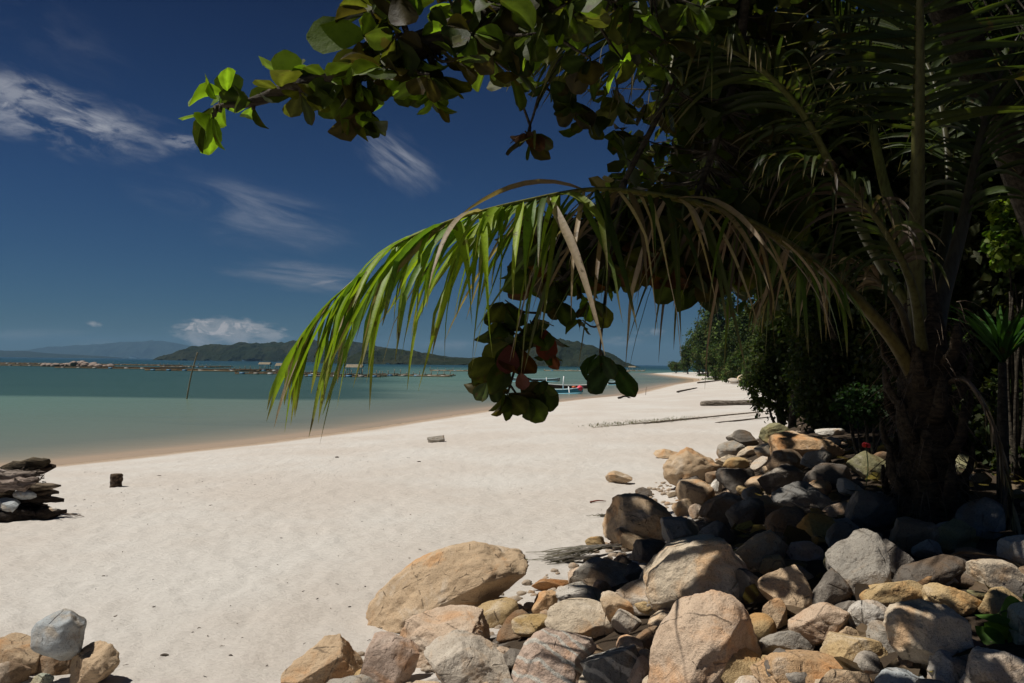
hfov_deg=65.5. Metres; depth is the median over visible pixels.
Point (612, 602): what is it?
rock
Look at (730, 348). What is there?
broadleaf tree
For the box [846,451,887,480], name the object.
rock
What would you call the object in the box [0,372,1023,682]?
beach
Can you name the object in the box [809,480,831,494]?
rock
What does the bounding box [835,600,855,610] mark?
rock
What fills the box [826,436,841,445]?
rock
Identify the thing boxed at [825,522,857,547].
rock
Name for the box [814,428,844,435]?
rock
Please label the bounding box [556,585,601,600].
rock
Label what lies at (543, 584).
rock
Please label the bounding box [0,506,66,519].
driftwood log
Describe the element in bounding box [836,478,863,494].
rock
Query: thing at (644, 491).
rock
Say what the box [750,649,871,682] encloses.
boulder
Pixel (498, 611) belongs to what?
rock
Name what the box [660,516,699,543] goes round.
rock
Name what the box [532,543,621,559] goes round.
dry palm leaf
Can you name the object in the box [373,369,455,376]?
fish pen
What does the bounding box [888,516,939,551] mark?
rock
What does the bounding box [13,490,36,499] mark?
rock
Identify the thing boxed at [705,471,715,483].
rock
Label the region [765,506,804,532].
rock
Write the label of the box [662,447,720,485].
boulder
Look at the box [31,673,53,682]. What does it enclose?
rock
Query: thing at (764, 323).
bush
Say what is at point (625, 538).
rock
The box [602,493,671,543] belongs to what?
boulder
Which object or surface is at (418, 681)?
rock
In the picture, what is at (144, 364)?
fish pen
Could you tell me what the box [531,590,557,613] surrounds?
rock
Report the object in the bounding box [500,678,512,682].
rock
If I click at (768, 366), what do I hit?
bush
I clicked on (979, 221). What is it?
broadleaf tree
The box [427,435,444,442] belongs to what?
rock
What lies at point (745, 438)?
rock
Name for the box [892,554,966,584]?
rock
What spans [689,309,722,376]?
broadleaf tree
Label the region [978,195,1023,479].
tree
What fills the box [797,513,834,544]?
rock
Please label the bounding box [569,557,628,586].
rock
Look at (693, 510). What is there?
rock
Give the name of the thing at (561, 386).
fishing boat
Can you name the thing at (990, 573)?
rock
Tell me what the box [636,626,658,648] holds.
rock
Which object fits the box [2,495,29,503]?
driftwood log
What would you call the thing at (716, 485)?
rock
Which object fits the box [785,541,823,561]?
rock
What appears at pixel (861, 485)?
rock
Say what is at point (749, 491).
rock
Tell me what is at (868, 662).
rock
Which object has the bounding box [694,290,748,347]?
broadleaf tree
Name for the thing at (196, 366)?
fish pen
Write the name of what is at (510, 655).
rock
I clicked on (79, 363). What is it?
rubble heap
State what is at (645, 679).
rock
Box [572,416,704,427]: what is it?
beach creeper
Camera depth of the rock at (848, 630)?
3.48 m
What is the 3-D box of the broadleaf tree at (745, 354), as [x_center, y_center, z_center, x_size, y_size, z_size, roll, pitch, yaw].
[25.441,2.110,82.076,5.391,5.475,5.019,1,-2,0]
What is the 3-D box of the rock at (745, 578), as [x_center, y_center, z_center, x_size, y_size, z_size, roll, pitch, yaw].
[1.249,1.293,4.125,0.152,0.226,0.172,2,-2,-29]
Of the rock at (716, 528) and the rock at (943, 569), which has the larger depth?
the rock at (716, 528)
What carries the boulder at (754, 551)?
on the beach
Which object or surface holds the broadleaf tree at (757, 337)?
on the beach
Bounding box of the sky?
[0,0,873,364]
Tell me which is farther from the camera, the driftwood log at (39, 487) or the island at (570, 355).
the island at (570, 355)
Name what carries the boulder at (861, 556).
on the beach
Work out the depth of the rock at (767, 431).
15.38 m
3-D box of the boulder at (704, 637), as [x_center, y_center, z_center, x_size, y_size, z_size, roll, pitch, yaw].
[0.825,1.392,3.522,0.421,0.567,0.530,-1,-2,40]
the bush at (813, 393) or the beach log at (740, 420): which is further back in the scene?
the beach log at (740, 420)
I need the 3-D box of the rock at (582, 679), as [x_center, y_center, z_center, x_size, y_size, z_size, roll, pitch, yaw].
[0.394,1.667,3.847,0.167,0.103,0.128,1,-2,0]
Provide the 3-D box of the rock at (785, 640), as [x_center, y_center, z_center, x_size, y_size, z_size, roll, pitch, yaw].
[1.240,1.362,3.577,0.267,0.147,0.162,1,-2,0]
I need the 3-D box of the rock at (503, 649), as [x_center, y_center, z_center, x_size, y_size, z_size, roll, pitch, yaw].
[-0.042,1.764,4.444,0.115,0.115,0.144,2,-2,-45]
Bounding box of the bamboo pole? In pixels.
[186,352,197,398]
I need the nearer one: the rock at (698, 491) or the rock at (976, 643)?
the rock at (976, 643)
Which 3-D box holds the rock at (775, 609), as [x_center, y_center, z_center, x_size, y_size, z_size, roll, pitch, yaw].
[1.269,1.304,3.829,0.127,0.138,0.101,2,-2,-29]
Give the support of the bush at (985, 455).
on the beach
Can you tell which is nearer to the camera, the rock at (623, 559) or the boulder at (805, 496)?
the boulder at (805, 496)
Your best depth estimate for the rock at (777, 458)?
10.03 m
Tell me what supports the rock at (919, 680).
on the beach
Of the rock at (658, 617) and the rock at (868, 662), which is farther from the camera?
the rock at (658, 617)
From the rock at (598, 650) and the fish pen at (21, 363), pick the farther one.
the fish pen at (21, 363)
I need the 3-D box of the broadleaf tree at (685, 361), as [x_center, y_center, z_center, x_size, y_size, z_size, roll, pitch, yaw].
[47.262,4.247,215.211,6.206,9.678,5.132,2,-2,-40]
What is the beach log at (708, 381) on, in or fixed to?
on the beach
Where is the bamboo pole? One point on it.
(191, 376)
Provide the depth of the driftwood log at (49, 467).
10.86 m
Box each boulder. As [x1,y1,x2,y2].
[366,541,528,632]
[399,605,490,667]
[423,629,510,682]
[511,628,596,682]
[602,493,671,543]
[643,534,747,611]
[647,589,761,682]
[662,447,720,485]
[734,529,788,571]
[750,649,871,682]
[757,564,812,617]
[768,431,844,466]
[771,481,833,513]
[825,528,891,596]
[883,598,973,669]
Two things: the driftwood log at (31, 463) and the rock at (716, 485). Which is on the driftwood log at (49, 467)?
the driftwood log at (31, 463)
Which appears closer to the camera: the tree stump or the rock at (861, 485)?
the rock at (861, 485)
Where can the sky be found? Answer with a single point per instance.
(115, 225)
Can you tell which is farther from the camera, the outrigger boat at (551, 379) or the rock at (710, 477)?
the outrigger boat at (551, 379)
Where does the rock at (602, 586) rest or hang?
on the beach
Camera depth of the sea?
50.72 m
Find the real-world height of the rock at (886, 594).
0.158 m
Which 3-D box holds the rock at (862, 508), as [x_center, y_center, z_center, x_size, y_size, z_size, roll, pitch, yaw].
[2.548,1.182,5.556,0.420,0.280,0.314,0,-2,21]
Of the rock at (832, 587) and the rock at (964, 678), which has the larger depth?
the rock at (832, 587)
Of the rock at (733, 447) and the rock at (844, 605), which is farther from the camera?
the rock at (733, 447)
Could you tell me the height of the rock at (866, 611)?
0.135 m
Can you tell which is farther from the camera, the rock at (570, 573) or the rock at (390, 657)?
the rock at (570, 573)
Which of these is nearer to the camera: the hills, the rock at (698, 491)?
the rock at (698, 491)
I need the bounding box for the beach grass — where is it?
[696,374,720,379]
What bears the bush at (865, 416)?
on the beach
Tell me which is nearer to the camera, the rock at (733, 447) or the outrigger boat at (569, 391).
the rock at (733, 447)
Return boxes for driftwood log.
[0,457,50,470]
[0,469,45,479]
[0,477,39,493]
[0,483,60,496]
[0,495,63,504]
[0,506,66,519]
[0,508,35,522]
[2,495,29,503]
[5,489,58,495]
[23,463,55,474]
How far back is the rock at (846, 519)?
5.40 m
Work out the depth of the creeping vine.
3.22 m
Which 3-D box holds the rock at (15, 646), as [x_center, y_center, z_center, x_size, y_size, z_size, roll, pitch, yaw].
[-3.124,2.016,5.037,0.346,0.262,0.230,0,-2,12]
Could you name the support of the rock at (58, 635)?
on the rock at (96, 662)
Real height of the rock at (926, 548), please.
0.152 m
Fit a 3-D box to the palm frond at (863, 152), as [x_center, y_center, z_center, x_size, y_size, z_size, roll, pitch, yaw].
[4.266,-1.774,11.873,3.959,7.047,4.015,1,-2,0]
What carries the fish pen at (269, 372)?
on the sea
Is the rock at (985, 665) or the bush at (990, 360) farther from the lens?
the bush at (990, 360)
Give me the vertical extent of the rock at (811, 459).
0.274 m
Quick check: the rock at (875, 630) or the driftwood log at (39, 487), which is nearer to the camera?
the rock at (875, 630)
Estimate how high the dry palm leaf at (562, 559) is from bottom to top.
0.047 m
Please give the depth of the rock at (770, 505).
7.13 m
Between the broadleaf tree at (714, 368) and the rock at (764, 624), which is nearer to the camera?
the rock at (764, 624)
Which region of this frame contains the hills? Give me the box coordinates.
[0,350,133,358]
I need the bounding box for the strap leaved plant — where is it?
[947,304,1023,499]
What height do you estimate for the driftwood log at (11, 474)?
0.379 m
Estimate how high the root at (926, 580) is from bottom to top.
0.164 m
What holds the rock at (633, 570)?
on the beach
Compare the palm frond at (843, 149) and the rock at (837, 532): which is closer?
the rock at (837, 532)
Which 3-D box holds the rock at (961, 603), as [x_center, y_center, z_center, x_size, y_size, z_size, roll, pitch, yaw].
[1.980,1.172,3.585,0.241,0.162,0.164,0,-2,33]
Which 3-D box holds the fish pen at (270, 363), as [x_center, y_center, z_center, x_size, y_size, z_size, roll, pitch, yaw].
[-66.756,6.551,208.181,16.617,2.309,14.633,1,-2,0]
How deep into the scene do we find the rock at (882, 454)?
8.07 m
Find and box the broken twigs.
[20,467,45,509]
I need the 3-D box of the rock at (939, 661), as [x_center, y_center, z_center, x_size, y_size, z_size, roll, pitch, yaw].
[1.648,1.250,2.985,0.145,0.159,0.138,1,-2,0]
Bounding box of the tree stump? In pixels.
[109,473,122,487]
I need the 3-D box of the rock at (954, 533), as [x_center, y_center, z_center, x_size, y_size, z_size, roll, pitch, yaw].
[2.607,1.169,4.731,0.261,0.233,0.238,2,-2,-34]
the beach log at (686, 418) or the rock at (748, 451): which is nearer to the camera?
the rock at (748, 451)
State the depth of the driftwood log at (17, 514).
10.18 m
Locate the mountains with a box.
[23,340,189,358]
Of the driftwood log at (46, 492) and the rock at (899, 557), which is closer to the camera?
the rock at (899, 557)
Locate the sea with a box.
[0,357,706,466]
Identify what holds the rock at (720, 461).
on the beach
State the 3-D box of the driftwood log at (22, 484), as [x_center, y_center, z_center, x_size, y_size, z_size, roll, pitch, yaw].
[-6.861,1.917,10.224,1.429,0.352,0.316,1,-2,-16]
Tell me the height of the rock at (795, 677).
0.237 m
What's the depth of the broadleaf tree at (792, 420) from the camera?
18.08 m
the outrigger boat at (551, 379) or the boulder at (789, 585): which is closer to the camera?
the boulder at (789, 585)
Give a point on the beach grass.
(708, 378)
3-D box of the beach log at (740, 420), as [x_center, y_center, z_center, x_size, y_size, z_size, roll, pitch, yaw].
[8.659,2.933,29.767,3.678,0.128,0.063,2,-2,-41]
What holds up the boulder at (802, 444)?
on the beach
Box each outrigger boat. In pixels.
[513,377,559,381]
[555,376,582,393]
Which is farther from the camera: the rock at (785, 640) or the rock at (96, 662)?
the rock at (96, 662)
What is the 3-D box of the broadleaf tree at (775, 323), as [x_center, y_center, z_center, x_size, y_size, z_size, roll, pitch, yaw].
[7.857,-1.730,17.365,4.620,7.418,3.814,0,-2,30]
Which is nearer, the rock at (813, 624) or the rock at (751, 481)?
the rock at (813, 624)
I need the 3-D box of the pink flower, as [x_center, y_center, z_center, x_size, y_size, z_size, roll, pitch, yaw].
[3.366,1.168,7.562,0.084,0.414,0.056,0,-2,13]
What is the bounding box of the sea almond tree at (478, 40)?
[178,0,1023,423]
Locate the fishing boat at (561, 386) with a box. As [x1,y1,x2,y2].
[549,384,586,387]
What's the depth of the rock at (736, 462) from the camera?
12.25 m
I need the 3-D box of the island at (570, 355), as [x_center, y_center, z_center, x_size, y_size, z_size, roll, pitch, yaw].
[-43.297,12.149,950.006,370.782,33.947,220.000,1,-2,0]
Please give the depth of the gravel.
7.18 m
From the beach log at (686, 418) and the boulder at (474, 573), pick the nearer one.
the boulder at (474, 573)
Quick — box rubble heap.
[40,361,114,366]
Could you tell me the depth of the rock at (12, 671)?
4.81 m
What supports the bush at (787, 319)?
on the beach
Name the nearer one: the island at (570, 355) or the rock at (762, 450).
the rock at (762, 450)
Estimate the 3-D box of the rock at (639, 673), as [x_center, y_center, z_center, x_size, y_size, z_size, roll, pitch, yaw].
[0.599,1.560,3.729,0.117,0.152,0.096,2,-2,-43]
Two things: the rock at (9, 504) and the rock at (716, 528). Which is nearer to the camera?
the rock at (716, 528)
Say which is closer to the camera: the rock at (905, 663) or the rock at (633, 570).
the rock at (905, 663)
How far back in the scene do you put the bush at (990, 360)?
10.35 m
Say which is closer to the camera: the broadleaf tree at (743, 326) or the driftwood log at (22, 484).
the driftwood log at (22, 484)
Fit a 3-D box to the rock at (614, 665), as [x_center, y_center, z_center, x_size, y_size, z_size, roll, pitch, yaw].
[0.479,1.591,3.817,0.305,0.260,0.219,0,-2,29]
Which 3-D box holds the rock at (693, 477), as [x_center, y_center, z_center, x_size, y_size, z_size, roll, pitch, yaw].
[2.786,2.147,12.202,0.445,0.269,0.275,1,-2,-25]
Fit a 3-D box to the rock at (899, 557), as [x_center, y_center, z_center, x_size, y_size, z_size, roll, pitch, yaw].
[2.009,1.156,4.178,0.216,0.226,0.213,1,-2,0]
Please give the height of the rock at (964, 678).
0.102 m
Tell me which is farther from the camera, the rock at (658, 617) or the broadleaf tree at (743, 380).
the broadleaf tree at (743, 380)
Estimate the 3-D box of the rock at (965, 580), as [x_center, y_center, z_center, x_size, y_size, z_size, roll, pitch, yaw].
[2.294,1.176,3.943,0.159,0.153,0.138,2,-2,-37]
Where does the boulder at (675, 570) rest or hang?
on the beach
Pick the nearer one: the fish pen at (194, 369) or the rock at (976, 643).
the rock at (976, 643)
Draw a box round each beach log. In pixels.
[593,411,765,427]
[676,387,696,392]
[697,379,722,382]
[700,400,751,405]
[715,417,766,422]
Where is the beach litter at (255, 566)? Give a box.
[76,432,531,676]
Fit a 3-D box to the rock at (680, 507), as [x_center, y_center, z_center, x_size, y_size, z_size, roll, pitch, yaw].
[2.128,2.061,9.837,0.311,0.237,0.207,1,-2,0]
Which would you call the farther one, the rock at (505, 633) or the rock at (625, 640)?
the rock at (505, 633)
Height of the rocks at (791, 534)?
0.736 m
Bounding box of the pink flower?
[862,442,870,484]
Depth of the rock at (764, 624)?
3.69 m
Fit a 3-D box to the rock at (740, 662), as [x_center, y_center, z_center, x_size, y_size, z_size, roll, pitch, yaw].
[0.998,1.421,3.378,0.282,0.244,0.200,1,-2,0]
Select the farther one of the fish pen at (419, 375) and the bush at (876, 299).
the fish pen at (419, 375)
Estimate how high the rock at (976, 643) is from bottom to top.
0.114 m
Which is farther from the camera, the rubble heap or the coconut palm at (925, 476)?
the rubble heap
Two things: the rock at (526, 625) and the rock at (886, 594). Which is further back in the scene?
the rock at (526, 625)
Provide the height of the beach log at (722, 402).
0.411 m
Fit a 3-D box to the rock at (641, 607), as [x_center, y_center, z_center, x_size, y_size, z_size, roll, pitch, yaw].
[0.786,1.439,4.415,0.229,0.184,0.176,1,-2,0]
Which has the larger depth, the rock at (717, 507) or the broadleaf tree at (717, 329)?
the broadleaf tree at (717, 329)
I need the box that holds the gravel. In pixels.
[357,425,990,682]
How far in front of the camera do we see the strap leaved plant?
6.56 m
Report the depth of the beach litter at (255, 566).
7.41 m
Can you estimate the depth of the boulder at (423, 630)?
4.96 m
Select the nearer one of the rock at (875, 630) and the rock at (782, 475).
the rock at (875, 630)
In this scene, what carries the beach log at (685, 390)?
on the beach
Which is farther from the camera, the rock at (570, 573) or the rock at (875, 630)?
the rock at (570, 573)
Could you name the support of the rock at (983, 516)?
on the beach
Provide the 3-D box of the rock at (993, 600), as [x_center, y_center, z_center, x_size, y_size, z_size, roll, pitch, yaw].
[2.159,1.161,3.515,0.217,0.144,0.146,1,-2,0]
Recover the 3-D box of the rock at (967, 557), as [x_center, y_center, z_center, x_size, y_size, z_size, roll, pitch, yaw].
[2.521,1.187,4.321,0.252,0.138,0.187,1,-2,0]
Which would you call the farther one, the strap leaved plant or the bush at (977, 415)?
the bush at (977, 415)
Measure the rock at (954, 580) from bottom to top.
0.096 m
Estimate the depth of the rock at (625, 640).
4.01 m
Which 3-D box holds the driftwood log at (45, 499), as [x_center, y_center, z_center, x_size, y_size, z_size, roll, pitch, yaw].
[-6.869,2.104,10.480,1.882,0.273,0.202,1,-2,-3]
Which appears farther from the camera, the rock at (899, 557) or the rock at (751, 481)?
the rock at (751, 481)
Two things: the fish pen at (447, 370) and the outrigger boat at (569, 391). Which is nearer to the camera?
the outrigger boat at (569, 391)
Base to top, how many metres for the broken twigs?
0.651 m
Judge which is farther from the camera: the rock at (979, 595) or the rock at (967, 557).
the rock at (967, 557)
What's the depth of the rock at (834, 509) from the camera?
6.22 m
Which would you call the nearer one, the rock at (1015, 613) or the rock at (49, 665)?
the rock at (1015, 613)
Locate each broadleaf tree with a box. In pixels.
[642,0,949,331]
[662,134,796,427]
[667,360,684,372]
[679,344,694,373]
[682,320,706,375]
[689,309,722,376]
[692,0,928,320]
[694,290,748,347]
[699,344,724,379]
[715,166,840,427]
[715,319,743,366]
[720,352,741,383]
[727,301,758,352]
[732,336,761,366]
[737,356,758,389]
[749,294,762,346]
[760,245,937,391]
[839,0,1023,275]
[889,0,1023,383]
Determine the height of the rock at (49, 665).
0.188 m
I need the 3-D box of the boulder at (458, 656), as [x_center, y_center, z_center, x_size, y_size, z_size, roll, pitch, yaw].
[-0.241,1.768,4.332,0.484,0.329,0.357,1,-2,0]
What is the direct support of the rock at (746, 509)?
on the beach
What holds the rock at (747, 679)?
on the beach
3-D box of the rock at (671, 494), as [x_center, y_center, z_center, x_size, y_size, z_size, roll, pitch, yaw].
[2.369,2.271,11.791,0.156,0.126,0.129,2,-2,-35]
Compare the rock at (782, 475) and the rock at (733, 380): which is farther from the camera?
the rock at (733, 380)
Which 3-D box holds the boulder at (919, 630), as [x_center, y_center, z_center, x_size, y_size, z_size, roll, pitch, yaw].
[1.663,1.189,3.167,0.380,0.319,0.290,1,-2,0]
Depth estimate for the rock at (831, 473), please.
7.86 m
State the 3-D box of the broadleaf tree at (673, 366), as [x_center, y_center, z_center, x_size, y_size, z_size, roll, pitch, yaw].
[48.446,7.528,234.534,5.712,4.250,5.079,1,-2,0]
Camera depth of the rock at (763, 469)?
10.91 m
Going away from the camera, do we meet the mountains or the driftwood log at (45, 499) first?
the driftwood log at (45, 499)
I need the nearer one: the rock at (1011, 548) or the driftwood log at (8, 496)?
the rock at (1011, 548)
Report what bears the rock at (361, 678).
on the beach
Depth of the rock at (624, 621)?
4.28 m
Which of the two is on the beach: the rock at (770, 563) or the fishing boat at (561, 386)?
the rock at (770, 563)
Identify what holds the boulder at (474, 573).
on the beach
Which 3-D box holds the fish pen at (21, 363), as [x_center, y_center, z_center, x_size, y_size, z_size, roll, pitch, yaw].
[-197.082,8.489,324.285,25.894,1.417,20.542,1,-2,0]
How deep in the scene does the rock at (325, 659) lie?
4.72 m
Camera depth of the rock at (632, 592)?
4.41 m
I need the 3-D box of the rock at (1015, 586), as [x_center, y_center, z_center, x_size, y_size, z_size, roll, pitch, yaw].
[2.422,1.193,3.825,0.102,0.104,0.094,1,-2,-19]
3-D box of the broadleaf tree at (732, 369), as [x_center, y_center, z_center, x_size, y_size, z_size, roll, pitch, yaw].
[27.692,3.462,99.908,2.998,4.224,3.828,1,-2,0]
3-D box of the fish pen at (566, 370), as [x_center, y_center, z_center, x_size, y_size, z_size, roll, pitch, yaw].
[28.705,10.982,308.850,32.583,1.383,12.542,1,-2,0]
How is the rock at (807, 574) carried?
on the beach
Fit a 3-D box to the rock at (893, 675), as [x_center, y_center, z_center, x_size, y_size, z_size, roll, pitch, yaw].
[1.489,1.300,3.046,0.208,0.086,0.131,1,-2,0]
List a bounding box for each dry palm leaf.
[528,555,599,564]
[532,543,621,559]
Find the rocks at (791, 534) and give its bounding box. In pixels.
[731,437,1023,675]
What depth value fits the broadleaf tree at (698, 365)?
189.88 m
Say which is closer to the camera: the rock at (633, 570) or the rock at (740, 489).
the rock at (633, 570)
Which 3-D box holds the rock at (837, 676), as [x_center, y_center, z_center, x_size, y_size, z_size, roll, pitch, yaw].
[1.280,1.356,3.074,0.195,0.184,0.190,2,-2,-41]
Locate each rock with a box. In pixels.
[0,498,19,511]
[0,632,41,674]
[0,660,31,682]
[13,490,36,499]
[30,608,86,660]
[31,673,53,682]
[35,655,71,674]
[69,640,119,682]
[281,634,362,682]
[327,674,377,682]
[360,631,419,682]
[413,680,439,682]
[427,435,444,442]
[478,597,518,627]
[496,609,527,642]
[497,646,508,653]
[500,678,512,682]
[503,648,520,669]
[511,613,546,636]
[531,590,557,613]
[532,579,568,590]
[544,598,615,637]
[555,581,586,591]
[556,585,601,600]
[568,567,577,582]
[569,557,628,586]
[577,673,588,682]
[580,644,639,682]
[585,536,604,544]
[590,645,604,655]
[593,580,612,591]
[600,590,634,621]
[605,471,632,483]
[611,608,641,633]
[613,555,631,563]
[614,527,648,550]
[615,579,655,616]
[616,634,643,651]
[624,562,642,581]
[627,655,649,682]
[629,539,665,563]
[634,601,652,615]
[635,487,651,496]
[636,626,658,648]
[642,675,647,682]
[648,608,670,625]
[653,449,677,458]
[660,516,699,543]
[666,491,675,497]
[671,499,692,516]
[675,479,714,504]
[677,475,705,483]
[688,504,702,518]
[698,520,735,543]
[699,492,742,523]
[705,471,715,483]
[711,479,721,492]
[715,454,751,466]
[715,467,754,494]
[716,440,744,456]
[720,647,761,682]
[723,457,749,468]
[725,497,764,531]
[726,429,758,446]
[728,378,738,383]
[734,675,759,682]
[736,446,755,457]
[736,485,746,494]
[736,568,767,602]
[741,486,763,498]
[744,473,764,488]
[750,456,767,471]
[750,613,776,641]
[753,495,781,518]
[754,443,769,458]
[757,463,804,493]
[758,555,785,574]
[758,630,815,654]
[759,423,790,442]
[759,466,767,472]
[762,598,787,628]
[764,648,806,682]
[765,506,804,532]
[766,449,804,470]
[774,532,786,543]
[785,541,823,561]
[788,602,849,645]
[794,562,813,579]
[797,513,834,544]
[800,450,831,468]
[802,463,851,488]
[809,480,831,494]
[812,568,851,605]
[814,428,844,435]
[819,669,870,682]
[820,631,887,660]
[822,502,846,516]
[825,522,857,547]
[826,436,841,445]
[834,517,859,528]
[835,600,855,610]
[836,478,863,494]
[838,626,859,635]
[845,490,897,528]
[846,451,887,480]
[848,599,886,629]
[852,480,864,488]
[853,650,881,674]
[859,580,922,606]
[866,620,894,652]
[874,451,886,459]
[874,667,924,682]
[882,538,914,578]
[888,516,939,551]
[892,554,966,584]
[897,655,924,673]
[911,539,942,558]
[915,678,944,682]
[921,583,981,615]
[927,649,966,682]
[937,518,975,552]
[950,578,958,586]
[954,547,996,560]
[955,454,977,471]
[955,497,1005,539]
[955,570,975,588]
[958,673,976,682]
[965,559,1023,588]
[965,646,1023,682]
[967,590,986,600]
[972,639,989,648]
[977,586,1021,615]
[996,535,1023,567]
[1005,578,1023,596]
[1007,601,1023,644]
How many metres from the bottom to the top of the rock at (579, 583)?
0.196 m
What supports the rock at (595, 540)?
on the beach
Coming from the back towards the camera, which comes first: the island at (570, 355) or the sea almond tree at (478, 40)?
the island at (570, 355)
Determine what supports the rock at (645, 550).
on the beach
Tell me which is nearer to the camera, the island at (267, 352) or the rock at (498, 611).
the rock at (498, 611)
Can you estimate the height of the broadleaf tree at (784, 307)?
6.060 m
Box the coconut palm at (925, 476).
[267,0,1023,534]
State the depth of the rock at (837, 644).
3.30 m
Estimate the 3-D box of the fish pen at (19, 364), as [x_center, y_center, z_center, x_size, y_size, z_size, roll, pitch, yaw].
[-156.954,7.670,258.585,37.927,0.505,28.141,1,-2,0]
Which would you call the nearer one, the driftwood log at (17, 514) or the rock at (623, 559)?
the rock at (623, 559)
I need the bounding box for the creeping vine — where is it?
[975,594,1023,644]
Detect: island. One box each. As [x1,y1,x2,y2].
[153,340,462,361]
[320,338,637,366]
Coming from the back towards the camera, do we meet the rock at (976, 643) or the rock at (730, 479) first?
the rock at (730, 479)
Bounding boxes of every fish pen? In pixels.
[0,362,62,363]
[0,364,39,365]
[55,366,187,368]
[102,363,182,365]
[145,368,264,371]
[160,363,232,367]
[215,362,278,370]
[235,363,333,374]
[305,364,387,376]
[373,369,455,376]
[430,368,467,370]
[544,368,628,371]
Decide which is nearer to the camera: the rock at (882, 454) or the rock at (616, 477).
the rock at (882, 454)
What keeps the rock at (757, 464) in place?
on the beach
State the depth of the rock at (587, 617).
4.40 m
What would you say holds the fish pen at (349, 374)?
on the sea
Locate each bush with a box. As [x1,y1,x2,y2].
[739,314,807,425]
[740,303,787,417]
[774,250,903,423]
[774,298,882,432]
[828,380,889,454]
[839,264,972,436]
[925,249,1021,411]
[952,369,1021,463]
[954,368,1023,478]
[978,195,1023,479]
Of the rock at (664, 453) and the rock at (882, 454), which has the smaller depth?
the rock at (882, 454)
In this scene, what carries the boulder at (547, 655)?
on the beach

